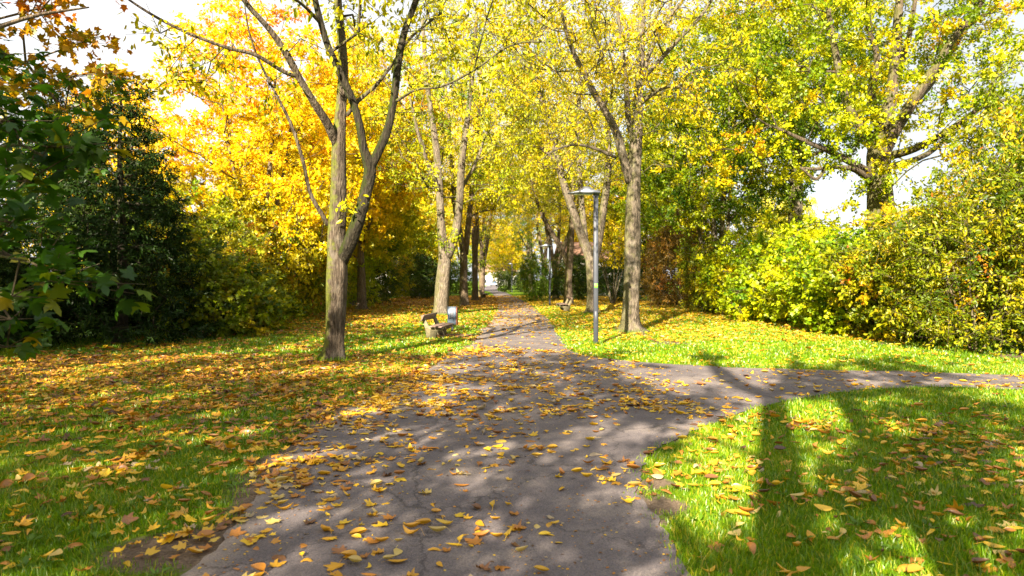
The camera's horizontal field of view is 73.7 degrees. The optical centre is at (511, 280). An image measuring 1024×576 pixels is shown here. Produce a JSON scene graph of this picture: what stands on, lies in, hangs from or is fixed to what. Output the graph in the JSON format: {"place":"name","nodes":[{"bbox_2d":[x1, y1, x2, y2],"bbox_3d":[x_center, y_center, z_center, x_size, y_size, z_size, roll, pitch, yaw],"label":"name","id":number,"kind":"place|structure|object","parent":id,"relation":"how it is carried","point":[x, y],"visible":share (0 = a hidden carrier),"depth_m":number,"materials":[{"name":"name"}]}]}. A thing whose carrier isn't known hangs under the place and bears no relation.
{"place":"outdoors","nodes":[
{"label":"outdoors","id":0,"kind":"place"},
{"bbox_2d":[0,281,1023,575],"bbox_3d":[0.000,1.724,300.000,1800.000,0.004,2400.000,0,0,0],"label":"lawn","id":1,"kind":"structure","parent":0,"point":[662,505],"depth_m":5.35,"materials":[{"name":"plant"}]},
{"bbox_2d":[0,479,12,487],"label":"fallen leaf","id":2,"kind":"object","parent":1,"relation":"on","point":[6,482],"visible":0.97,"depth_m":5.70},
{"bbox_2d":[0,205,37,351],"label":"yew tree","id":3,"kind":"object","parent":1,"relation":"on","point":[9,273],"visible":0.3,"depth_m":16.07,"materials":[{"name":"green plant"}]},
{"bbox_2d":[8,515,33,527],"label":"fallen leaf","id":4,"kind":"object","parent":1,"relation":"on","point":[22,522],"visible":1,"depth_m":4.74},
{"bbox_2d":[22,473,36,481],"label":"fallen leaf","id":5,"kind":"object","parent":1,"relation":"on","point":[28,476],"visible":1,"depth_m":5.81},
{"bbox_2d":[0,189,83,335],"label":"shrub","id":6,"kind":"object","parent":1,"relation":"on","point":[39,219],"visible":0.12,"depth_m":17.44,"materials":[{"name":"green plant"}]},
{"bbox_2d":[1,72,151,342],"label":"yew tree","id":7,"kind":"object","parent":1,"relation":"on","point":[42,211],"visible":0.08,"depth_m":19.59,"materials":[{"name":"green plant"}]},
{"bbox_2d":[0,7,157,362],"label":"maple","id":8,"kind":"object","parent":1,"relation":"on","point":[87,151],"visible":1,"depth_m":4.28,"materials":[{"name":"green plant"}]},
{"bbox_2d":[0,0,157,130],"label":"maple tree","id":9,"kind":"object","parent":1,"relation":"on","point":[81,38],"visible":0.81,"depth_m":11.19,"materials":[{"name":"brown plant"}]},
{"bbox_2d":[81,508,106,517],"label":"fallen leaf","id":10,"kind":"object","parent":1,"relation":"on","point":[93,515],"visible":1,"depth_m":4.88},
{"bbox_2d":[3,58,205,287],"bbox_3d":[-19.664,-4.497,32.939,9.079,12.556,9.742,0,0,-25],"label":"maple tree","id":11,"kind":"object","parent":1,"relation":"on","point":[169,119],"visible":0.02,"depth_m":32.54,"materials":[{"name":"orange plant"}]},
{"bbox_2d":[2,74,236,348],"bbox_3d":[-10.601,-1.937,18.770,5.296,7.554,5.206,0,0,0],"label":"yew tree","id":12,"kind":"object","parent":1,"relation":"on","point":[165,213],"visible":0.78,"depth_m":18.12,"materials":[{"name":"green plant"}]},
{"bbox_2d":[120,512,138,523],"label":"fallen leaf","id":13,"kind":"object","parent":1,"relation":"on","point":[129,518],"visible":1,"depth_m":4.80,"materials":[{"name":"plant"}]},
{"bbox_2d":[75,147,194,332],"bbox_3d":[-12.925,-1.389,23.600,4.425,6.421,4.501,0,0,21],"label":"yew tree","id":14,"kind":"object","parent":1,"relation":"on","point":[126,182],"visible":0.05,"depth_m":22.96,"materials":[{"name":"green plant"}]},
{"bbox_2d":[157,532,177,544],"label":"fallen leaf","id":15,"kind":"object","parent":1,"relation":"on","point":[170,538],"visible":0.97,"depth_m":4.51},
{"bbox_2d":[167,511,185,519],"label":"fallen leaf","id":16,"kind":"object","parent":1,"relation":"on","point":[176,514],"visible":0.97,"depth_m":4.92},
{"bbox_2d":[99,179,265,320],"bbox_3d":[-12.989,-0.888,26.367,6.102,6.159,6.526,0,0,-5],"label":"shrub","id":17,"kind":"object","parent":1,"relation":"on","point":[191,198],"visible":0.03,"depth_m":26.24,"materials":[{"name":"yellow plant"}]},
{"bbox_2d":[130,201,267,318],"bbox_3d":[-11.299,-0.389,24.207,5.137,4.941,5.060,0,0,23],"label":"shrub","id":18,"kind":"object","parent":1,"relation":"on","point":[249,225],"visible":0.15,"depth_m":24.45,"materials":[{"name":"green plant"}]},
{"bbox_2d":[197,529,217,535],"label":"fallen leaf","id":19,"kind":"object","parent":1,"relation":"on","point":[206,532],"visible":1,"depth_m":4.52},
{"bbox_2d":[132,227,294,338],"bbox_3d":[-9.397,0.175,21.201,5.043,3.650,4.715,0,0,-1],"label":"shrub","id":20,"kind":"object","parent":1,"relation":"on","point":[252,290],"visible":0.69,"depth_m":20.56,"materials":[{"name":"green plant"}]},
{"bbox_2d":[180,255,309,330],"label":"shrub","id":21,"kind":"object","parent":1,"relation":"on","point":[295,306],"visible":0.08,"depth_m":23.48,"materials":[{"name":"green plant"}]},
{"bbox_2d":[181,175,309,319],"bbox_3d":[-10.963,-1.022,27.517,5.394,6.423,5.313,0,0,-34],"label":"shrub","id":22,"kind":"object","parent":1,"relation":"on","point":[247,206],"visible":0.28,"depth_m":27.03,"materials":[{"name":"yellow plant"}]},
{"bbox_2d":[107,0,384,288],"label":"maple tree","id":23,"kind":"object","parent":1,"relation":"on","point":[217,153],"visible":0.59,"depth_m":27.79,"materials":[{"name":"yellow plant"}]},
{"bbox_2d":[195,90,326,208],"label":"maple tree","id":24,"kind":"object","parent":1,"relation":"on","point":[247,171],"visible":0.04,"depth_m":47.56,"materials":[{"name":"yellow plant"}]},
{"bbox_2d":[198,186,324,314],"bbox_3d":[-11.957,-1.085,30.494,6.549,6.484,6.703,0,0,-25],"label":"shrub","id":25,"kind":"object","parent":1,"relation":"on","point":[319,258],"visible":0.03,"depth_m":29.49,"materials":[{"name":"yellow plant"}]},
{"bbox_2d":[258,195,355,316],"bbox_3d":[-10.657,-0.977,31.522,6.412,6.234,6.265,0,0,8],"label":"shrub","id":26,"kind":"object","parent":1,"relation":"on","point":[318,274],"visible":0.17,"depth_m":30.62,"materials":[{"name":"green plant"}]},
{"bbox_2d":[290,214,355,314],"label":"shrub","id":27,"kind":"object","parent":1,"relation":"on","point":[322,304],"visible":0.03,"depth_m":35.07,"materials":[{"name":"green plant"}]},
{"bbox_2d":[312,256,365,308],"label":"shrub","id":28,"kind":"object","parent":1,"relation":"on","point":[353,272],"visible":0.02,"depth_m":39.88,"materials":[{"name":"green plant"}]},
{"bbox_2d":[277,88,423,304],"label":"lime tree","id":29,"kind":"object","parent":1,"relation":"on","point":[399,245],"visible":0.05,"depth_m":45.33,"materials":[{"name":"yellow plant"}]},
{"bbox_2d":[310,239,394,306],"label":"shrub","id":30,"kind":"object","parent":1,"relation":"on","point":[369,269],"visible":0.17,"depth_m":42.44,"materials":[{"name":"green plant"}]},
{"bbox_2d":[271,18,449,309],"bbox_3d":[-8.693,-6.901,40.191,11.996,17.396,10.665,0,0,31],"label":"lime tree","id":31,"kind":"object","parent":1,"relation":"on","point":[384,216],"visible":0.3,"depth_m":39.05,"materials":[{"name":"yellow plant"}]},
{"bbox_2d":[117,0,605,361],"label":"avenue tree","id":32,"kind":"object","parent":1,"relation":"on","point":[341,244],"visible":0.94,"depth_m":14.09,"materials":[{"name":"yellow plant"}]},
{"bbox_2d":[355,247,409,303],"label":"shrub","id":33,"kind":"object","parent":1,"relation":"on","point":[385,289],"visible":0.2,"depth_m":48.87,"materials":[{"name":"green plant"}]},
{"bbox_2d":[355,249,416,300],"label":"shrub","id":34,"kind":"object","parent":1,"relation":"on","point":[404,283],"visible":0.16,"depth_m":55.01,"materials":[{"name":"green plant"}]},
{"bbox_2d":[378,204,413,262],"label":"lime tree","id":35,"kind":"object","parent":1,"relation":"on","point":[384,237],"visible":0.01,"depth_m":59.34,"materials":[{"name":"yellow plant"}]},
{"bbox_2d":[391,250,452,298],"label":"shrub","id":36,"kind":"object","parent":1,"relation":"on","point":[427,269],"visible":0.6,"depth_m":62.92,"materials":[{"name":"green plant"}]},
{"bbox_2d":[392,175,452,295],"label":"lime tree","id":37,"kind":"object","parent":1,"relation":"on","point":[416,243],"visible":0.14,"depth_m":71.44,"materials":[{"name":"yellow plant"}]},
{"bbox_2d":[406,194,458,262],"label":"maple tree","id":38,"kind":"object","parent":1,"relation":"on","point":[437,244],"visible":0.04,"depth_m":91.46,"materials":[{"name":"yellow plant"}]},
{"bbox_2d":[410,255,458,295],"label":"shrub","id":39,"kind":"object","parent":1,"relation":"on","point":[451,279],"visible":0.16,"depth_m":73.96,"materials":[{"name":"green plant"}]},
{"bbox_2d":[420,312,453,337],"bbox_3d":[-2.271,1.365,20.749,0.686,0.710,1.672,0,0,7],"label":"park bench","id":40,"kind":"object","parent":1,"relation":"on","point":[438,328],"visible":0.98,"depth_m":20.14,"materials":[{"name":"concrete"}]},
{"bbox_2d":[332,0,560,314],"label":"avenue tree","id":41,"kind":"object","parent":1,"relation":"on","point":[446,248],"visible":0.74,"depth_m":33.58,"materials":[{"name":"yellow plant"}]},
{"bbox_2d":[447,307,457,331],"bbox_3d":[-1.979,1.300,22.699,0.322,0.840,0.271,0,0,6],"label":"litter bin","id":42,"kind":"object","parent":1,"relation":"on","point":[452,314],"visible":0.91,"depth_m":22.57,"materials":[{"name":"metal"}]},
{"bbox_2d":[431,165,486,261],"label":"avenue tree","id":43,"kind":"object","parent":1,"relation":"on","point":[458,255],"visible":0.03,"depth_m":102.58,"materials":[{"name":"yellow plant"}]},
{"bbox_2d":[449,258,478,293],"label":"shrub","id":44,"kind":"object","parent":1,"relation":"on","point":[469,279],"visible":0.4,"depth_m":87.36,"materials":[{"name":"green plant"}]},
{"bbox_2d":[414,85,519,300],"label":"avenue tree","id":45,"kind":"object","parent":1,"relation":"on","point":[475,230],"visible":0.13,"depth_m":57.76,"materials":[{"name":"yellow plant"}]},
{"bbox_2d":[402,8,547,305],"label":"avenue tree","id":46,"kind":"object","parent":1,"relation":"on","point":[463,284],"visible":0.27,"depth_m":45.67,"materials":[{"name":"yellow plant"}]},
{"bbox_2d":[467,233,501,275],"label":"field maple","id":47,"kind":"object","parent":1,"relation":"on","point":[469,256],"visible":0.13,"depth_m":260.55,"materials":[{"name":"yellow plant"}]},
{"bbox_2d":[443,161,526,295],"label":"avenue tree","id":48,"kind":"object","parent":1,"relation":"on","point":[485,229],"visible":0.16,"depth_m":71.02,"materials":[{"name":"yellow plant"}]},
{"bbox_2d":[445,146,525,265],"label":"avenue tree","id":49,"kind":"object","parent":1,"relation":"on","point":[516,225],"visible":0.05,"depth_m":86.36,"materials":[{"name":"yellow plant"}]},
{"bbox_2d":[478,264,516,284],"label":"house","id":50,"kind":"structure","parent":1,"relation":"on","point":[487,281],"depth_m":227.76,"materials":[{"name":"paint"}]},
{"bbox_2d":[495,269,515,291],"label":"shrub","id":51,"kind":"object","parent":1,"relation":"on","point":[504,281],"visible":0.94,"depth_m":100.50,"materials":[{"name":"green plant"}]},
{"bbox_2d":[478,217,543,285],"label":"maple tree","id":52,"kind":"object","parent":1,"relation":"on","point":[504,261],"visible":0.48,"depth_m":120.04,"materials":[{"name":"yellow plant"}]},
{"bbox_2d":[508,270,534,291],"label":"shrub","id":53,"kind":"object","parent":1,"relation":"on","point":[513,284],"visible":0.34,"depth_m":97.57,"materials":[{"name":"green plant"}]},
{"bbox_2d":[496,183,555,282],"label":"avenue tree","id":54,"kind":"object","parent":1,"relation":"on","point":[529,245],"visible":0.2,"depth_m":91.93,"materials":[{"name":"yellow plant"}]},
{"bbox_2d":[516,250,553,301],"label":"shrub","id":55,"kind":"object","parent":1,"relation":"on","point":[537,273],"visible":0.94,"depth_m":54.99,"materials":[{"name":"green plant"}]},
{"bbox_2d":[510,141,576,295],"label":"avenue tree","id":56,"kind":"object","parent":1,"relation":"on","point":[539,234],"visible":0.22,"depth_m":76.77,"materials":[{"name":"yellow plant"}]},
{"bbox_2d":[539,243,550,304],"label":"street lamp","id":57,"kind":"object","parent":1,"relation":"on","point":[546,245],"visible":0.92,"depth_m":45.84,"materials":[{"name":"metal"}]},
{"bbox_2d":[470,39,625,303],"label":"avenue tree","id":58,"kind":"object","parent":1,"relation":"on","point":[567,256],"visible":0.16,"depth_m":49.33,"materials":[{"name":"yellow plant"}]},
{"bbox_2d":[509,105,615,298],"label":"avenue tree","id":59,"kind":"object","parent":1,"relation":"on","point":[559,216],"visible":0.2,"depth_m":62.48,"materials":[{"name":"yellow plant"}]},
{"bbox_2d":[556,296,572,310],"bbox_3d":[2.940,1.317,38.200,0.780,0.807,1.900,0,0,-3],"label":"park bench","id":60,"kind":"object","parent":1,"relation":"on","point":[565,306],"visible":0.97,"depth_m":37.43,"materials":[{"name":"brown wood"}]},
{"bbox_2d":[543,251,602,299],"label":"shrub","id":61,"kind":"object","parent":1,"relation":"on","point":[556,276],"visible":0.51,"depth_m":59.08,"materials":[{"name":"green plant"}]},
{"bbox_2d":[559,254,603,295],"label":"shrub","id":62,"kind":"object","parent":1,"relation":"on","point":[579,279],"visible":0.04,"depth_m":72.66,"materials":[{"name":"green plant"}]},
{"bbox_2d":[553,182,613,241],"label":"lime tree","id":63,"kind":"object","parent":1,"relation":"on","point":[575,234],"visible":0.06,"depth_m":89.48,"materials":[{"name":"yellow plant"}]},
{"bbox_2d":[568,186,599,344],"bbox_3d":[1.890,-0.372,18.000,0.840,4.225,0.340,0,0,0],"label":"street lamp","id":64,"kind":"object","parent":1,"relation":"on","point":[586,190],"visible":0.94,"depth_m":17.94,"materials":[{"name":"metal"}]},
{"bbox_2d":[489,0,692,312],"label":"avenue tree","id":65,"kind":"object","parent":1,"relation":"on","point":[580,225],"visible":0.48,"depth_m":34.66,"materials":[{"name":"yellow plant"}]},
{"bbox_2d":[554,242,665,295],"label":"house","id":66,"kind":"structure","parent":1,"relation":"on","point":[577,247],"depth_m":74.98,"materials":[{"name":"brown tile"}]},
{"bbox_2d":[579,219,642,303],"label":"tree","id":67,"kind":"object","parent":1,"relation":"on","point":[618,249],"visible":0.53,"depth_m":49.92,"materials":[{"name":"green plant"}]},
{"bbox_2d":[598,250,654,301],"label":"shrub","id":68,"kind":"object","parent":1,"relation":"on","point":[610,270],"visible":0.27,"depth_m":55.33,"materials":[{"name":"green plant"}]},
{"bbox_2d":[463,0,791,333],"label":"avenue tree","id":69,"kind":"object","parent":1,"relation":"on","point":[630,164],"visible":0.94,"depth_m":22.08,"materials":[{"name":"yellow plant"}]},
{"bbox_2d":[589,135,690,298],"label":"lime tree","id":70,"kind":"object","parent":1,"relation":"on","point":[613,209],"visible":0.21,"depth_m":61.37,"materials":[{"name":"yellow plant"}]},
{"bbox_2d":[639,231,699,304],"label":"shrub","id":71,"kind":"object","parent":1,"relation":"on","point":[645,266],"visible":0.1,"depth_m":46.63,"materials":[{"name":"orange plant"}]},
{"bbox_2d":[640,209,726,308],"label":"shrub","id":72,"kind":"object","parent":1,"relation":"on","point":[660,260],"visible":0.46,"depth_m":41.53,"materials":[{"name":"orange plant"}]},
{"bbox_2d":[613,97,769,302],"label":"field maple","id":73,"kind":"object","parent":1,"relation":"on","point":[645,207],"visible":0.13,"depth_m":48.32,"materials":[{"name":"green plant"}]},
{"bbox_2d":[669,226,742,311],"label":"shrub","id":74,"kind":"object","parent":1,"relation":"on","point":[686,265],"visible":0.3,"depth_m":36.23,"materials":[{"name":"green plant"}]},
{"bbox_2d":[614,5,823,312],"bbox_3d":[10.830,-6.223,35.569,11.630,15.998,9.869,0,0,0],"label":"field maple","id":75,"kind":"object","parent":1,"relation":"on","point":[680,181],"visible":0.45,"depth_m":34.26,"materials":[{"name":"green plant"}]},
{"bbox_2d":[690,213,789,314],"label":"shrub","id":76,"kind":"object","parent":1,"relation":"on","point":[714,269],"visible":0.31,"depth_m":32.28,"materials":[{"name":"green plant"}]},
{"bbox_2d":[747,542,755,554],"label":"fallen leaf","id":77,"kind":"object","parent":1,"relation":"on","point":[752,546],"visible":0.87,"depth_m":4.28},
{"bbox_2d":[717,220,821,323],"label":"shrub","id":78,"kind":"object","parent":1,"relation":"on","point":[760,311],"visible":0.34,"depth_m":28.10,"materials":[{"name":"yellow plant"}]},
{"bbox_2d":[731,185,819,244],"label":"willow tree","id":79,"kind":"object","parent":1,"relation":"on","point":[809,208],"visible":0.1,"depth_m":56.32,"materials":[{"name":"yellow plant"}]},
{"bbox_2d":[694,0,913,241],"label":"tall tree","id":80,"kind":"object","parent":1,"relation":"on","point":[838,19],"visible":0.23,"depth_m":32.46,"materials":[{"name":"green plant"}]},
{"bbox_2d":[814,504,833,510],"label":"fallen leaf","id":81,"kind":"object","parent":1,"relation":"on","point":[824,507],"visible":1,"depth_m":5.05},
{"bbox_2d":[757,196,903,330],"bbox_3d":[11.731,-0.438,24.590,5.829,4.988,5.695,0,0,0],"label":"shrub","id":82,"kind":"object","parent":1,"relation":"on","point":[793,246],"visible":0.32,"depth_m":24.06,"materials":[{"name":"green plant"}]},
{"bbox_2d":[661,0,1023,238],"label":"oak tree","id":83,"kind":"object","parent":1,"relation":"on","point":[875,173],"visible":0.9,"depth_m":22.93,"materials":[{"name":"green plant"}]},
{"bbox_2d":[850,481,867,489],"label":"fallen leaf","id":84,"kind":"object","parent":1,"relation":"on","point":[858,487],"visible":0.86,"depth_m":5.59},
{"bbox_2d":[767,229,952,335],"bbox_3d":[11.006,0.175,21.909,4.992,3.650,5.339,0,0,3],"label":"shrub","id":85,"kind":"object","parent":1,"relation":"on","point":[824,318],"visible":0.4,"depth_m":21.56,"materials":[{"name":"green plant"}]},
{"bbox_2d":[874,527,894,536],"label":"fallen leaf","id":86,"kind":"object","parent":1,"relation":"on","point":[884,531],"visible":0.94,"depth_m":4.59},
{"bbox_2d":[808,185,1023,342],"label":"shrub","id":87,"kind":"object","parent":1,"relation":"on","point":[876,312],"visible":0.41,"depth_m":18.96,"materials":[{"name":"green plant"}]},
{"bbox_2d":[852,147,1023,356],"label":"shrub","id":88,"kind":"object","parent":1,"relation":"on","point":[995,329],"visible":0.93,"depth_m":16.23,"materials":[{"name":"green plant"}]},
{"bbox_2d":[873,190,1023,335],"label":"shrub","id":89,"kind":"object","parent":1,"relation":"on","point":[952,277],"depth_m":21.05,"materials":[{"name":"green plant"}]},
{"bbox_2d":[946,500,970,511],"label":"fallen leaf","id":90,"kind":"object","parent":1,"relation":"on","point":[955,505],"visible":1,"depth_m":5.02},
{"bbox_2d":[917,43,1023,343],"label":"shrub","id":91,"kind":"object","parent":1,"relation":"on","point":[959,160],"visible":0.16,"depth_m":19.03,"materials":[{"name":"green plant"}]},
{"bbox_2d":[969,557,988,563],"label":"fallen leaf","id":92,"kind":"object","parent":1,"relation":"on","point":[979,560],"visible":1,"depth_m":4.10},
{"bbox_2d":[944,101,1023,347],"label":"shrub","id":93,"kind":"object","parent":1,"relation":"on","point":[995,167],"visible":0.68,"depth_m":15.57,"materials":[{"name":"green plant"}]},
{"bbox_2d":[974,541,1005,547],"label":"fallen leaf","id":94,"kind":"object","parent":1,"relation":"on","point":[990,544],"visible":0.97,"depth_m":4.34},
{"bbox_2d":[982,526,1004,532],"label":"fallen leaf","id":95,"kind":"object","parent":1,"relation":"on","point":[992,528],"visible":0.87,"depth_m":4.66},
{"bbox_2d":[995,553,1015,567],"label":"fallen leaf","id":96,"kind":"object","parent":1,"relation":"on","point":[1009,558],"visible":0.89,"depth_m":4.13,"materials":[{"name":"plant"}]},
{"bbox_2d":[990,102,1023,218],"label":"shrub","id":97,"kind":"object","parent":1,"relation":"on","point":[1017,117],"visible":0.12,"depth_m":18.72,"materials":[{"name":"green plant"}]},
{"bbox_2d":[0,0,1023,280],"label":"sky","id":98,"kind":"structure","parent":0,"point":[830,193],"materials":[{"name":"white"}]},
{"bbox_2d":[181,285,1023,575],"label":"path","id":99,"kind":"structure","parent":0,"point":[635,435],"depth_m":6.09,"materials":[{"name":"asphalt"}]},
{"bbox_2d":[230,527,246,536],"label":"fallen leaf","id":100,"kind":"object","parent":99,"relation":"on","point":[236,532],"visible":1,"depth_m":4.62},
{"bbox_2d":[240,536,259,544],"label":"fallen leaf","id":101,"kind":"object","parent":99,"relation":"on","point":[245,541],"visible":1,"depth_m":4.43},
{"bbox_2d":[266,559,285,566],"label":"fallen leaf","id":102,"kind":"object","parent":99,"relation":"on","point":[276,563],"visible":0.94,"depth_m":4.12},
{"bbox_2d":[323,562,344,570],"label":"fallen leaf","id":103,"kind":"object","parent":99,"relation":"on","point":[333,565],"visible":1,"depth_m":4.08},
{"bbox_2d":[331,545,346,553],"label":"fallen leaf","id":104,"kind":"object","parent":99,"relation":"on","point":[342,548],"visible":0.86,"depth_m":4.32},
{"bbox_2d":[348,555,361,561],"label":"fallen leaf","id":105,"kind":"object","parent":99,"relation":"on","point":[355,558],"visible":1,"depth_m":4.14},
{"bbox_2d":[349,527,370,534],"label":"fallen leaf","id":106,"kind":"object","parent":99,"relation":"on","point":[359,530],"visible":0.97,"depth_m":4.60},
{"bbox_2d":[428,526,446,531],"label":"fallen leaf","id":107,"kind":"object","parent":99,"relation":"on","point":[437,528],"visible":1,"depth_m":4.64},
{"bbox_2d":[464,535,481,544],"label":"fallen leaf","id":108,"kind":"object","parent":99,"relation":"on","point":[475,540],"visible":1,"depth_m":4.47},
{"bbox_2d":[472,530,491,536],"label":"fallen leaf","id":109,"kind":"object","parent":99,"relation":"on","point":[482,533],"visible":1,"depth_m":4.56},
{"bbox_2d":[0,295,1023,575],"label":"fallen leaves","id":110,"kind":"object","parent":99,"relation":"on","point":[380,401],"depth_m":9.73,"materials":[{"name":"plant"}]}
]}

